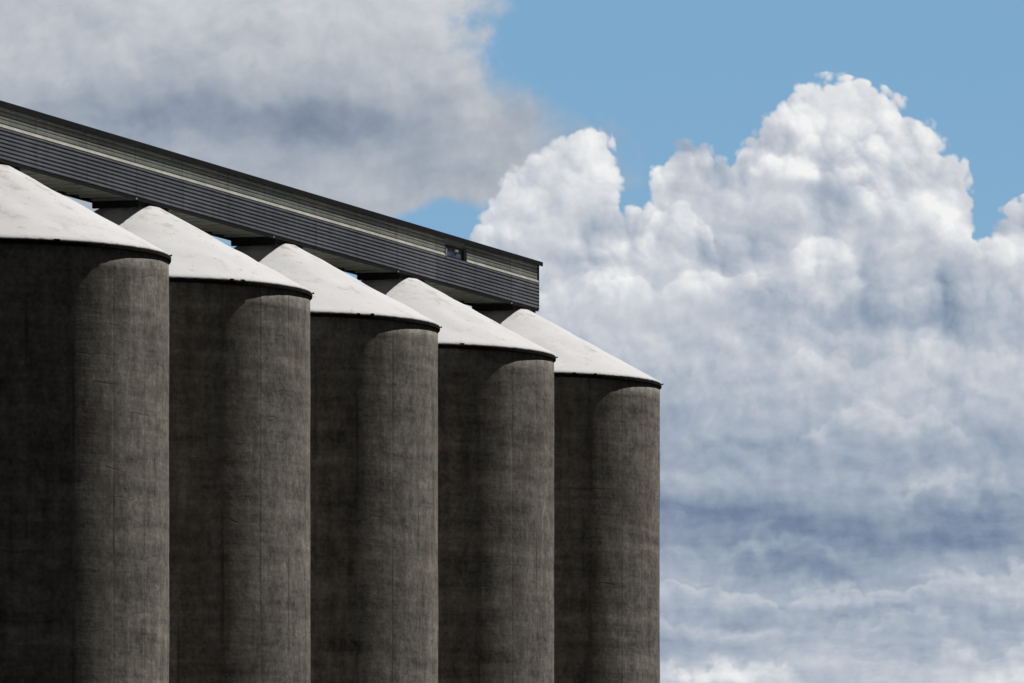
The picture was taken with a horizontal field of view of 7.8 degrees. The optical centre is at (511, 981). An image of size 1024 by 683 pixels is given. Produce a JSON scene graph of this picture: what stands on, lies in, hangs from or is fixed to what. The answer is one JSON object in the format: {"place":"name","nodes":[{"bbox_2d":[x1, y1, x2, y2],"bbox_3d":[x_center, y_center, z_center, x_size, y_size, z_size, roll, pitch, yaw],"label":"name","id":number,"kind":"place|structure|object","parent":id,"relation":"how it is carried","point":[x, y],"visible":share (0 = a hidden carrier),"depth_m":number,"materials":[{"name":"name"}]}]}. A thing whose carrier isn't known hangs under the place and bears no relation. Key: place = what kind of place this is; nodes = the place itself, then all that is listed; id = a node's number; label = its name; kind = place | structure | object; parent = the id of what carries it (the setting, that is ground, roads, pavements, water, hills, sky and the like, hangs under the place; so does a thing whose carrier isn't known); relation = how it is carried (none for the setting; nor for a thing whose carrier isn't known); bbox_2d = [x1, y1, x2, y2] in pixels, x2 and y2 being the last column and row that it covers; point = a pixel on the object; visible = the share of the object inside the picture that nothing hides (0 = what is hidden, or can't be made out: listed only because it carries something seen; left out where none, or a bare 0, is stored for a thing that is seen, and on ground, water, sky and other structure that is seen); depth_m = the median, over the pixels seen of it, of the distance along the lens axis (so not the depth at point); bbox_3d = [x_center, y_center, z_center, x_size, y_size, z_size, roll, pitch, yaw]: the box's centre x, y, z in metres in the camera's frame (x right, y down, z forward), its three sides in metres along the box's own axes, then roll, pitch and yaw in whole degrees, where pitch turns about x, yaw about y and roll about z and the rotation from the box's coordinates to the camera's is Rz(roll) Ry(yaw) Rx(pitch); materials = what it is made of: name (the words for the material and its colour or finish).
{"place":"outdoors","nodes":[
{"label":"outdoors","id":0,"kind":"place"},
{"bbox_2d":[0,0,1023,682],"label":"sky","id":1,"kind":"structure","parent":0,"point":[801,220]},
{"label":"ground","id":2,"kind":"structure","parent":0,"visible":0},
{"bbox_2d":[0,164,171,682],"bbox_3d":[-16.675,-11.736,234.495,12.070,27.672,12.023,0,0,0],"label":"grain silo","id":3,"kind":"object","parent":2,"relation":"on","point":[84,444],"visible":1,"depth_m":229.83,"materials":[{"name":"concrete"}]},
{"bbox_2d":[94,206,313,682],"bbox_3d":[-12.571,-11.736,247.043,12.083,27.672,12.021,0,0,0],"label":"grain silo","id":4,"kind":"object","parent":2,"relation":"on","point":[239,466],"visible":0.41,"depth_m":242.58,"materials":[{"name":"concrete"}]},
{"bbox_2d":[233,243,441,682],"bbox_3d":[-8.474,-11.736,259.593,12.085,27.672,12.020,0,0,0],"label":"grain silo","id":5,"kind":"object","parent":2,"relation":"on","point":[373,485],"visible":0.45,"depth_m":255.16,"materials":[{"name":"concrete"}]},
{"bbox_2d":[0,100,542,312],"bbox_3d":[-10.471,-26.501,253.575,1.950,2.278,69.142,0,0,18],"label":"conveyor gallery","id":6,"kind":"object","parent":5,"relation":"on","point":[98,169],"visible":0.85,"depth_m":256.47,"materials":[{"name":"black metal"}]},
{"bbox_2d":[445,245,466,261],"bbox_3d":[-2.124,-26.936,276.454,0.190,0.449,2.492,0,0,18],"label":"window","id":7,"kind":"structure","parent":6,"relation":"in","point":[452,252],"depth_m":276.58,"materials":[{"name":"blue glass"}]},
{"bbox_2d":[361,278,557,682],"bbox_3d":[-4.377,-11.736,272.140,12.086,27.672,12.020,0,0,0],"label":"grain silo","id":8,"kind":"object","parent":2,"relation":"on","point":[495,502],"visible":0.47,"depth_m":267.75,"materials":[{"name":"concrete"}]},
{"bbox_2d":[477,309,662,682],"bbox_3d":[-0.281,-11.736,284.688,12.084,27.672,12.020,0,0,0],"label":"grain silo","id":9,"kind":"object","parent":2,"relation":"on","point":[606,517],"visible":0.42,"depth_m":280.33,"materials":[{"name":"concrete"}]}
]}

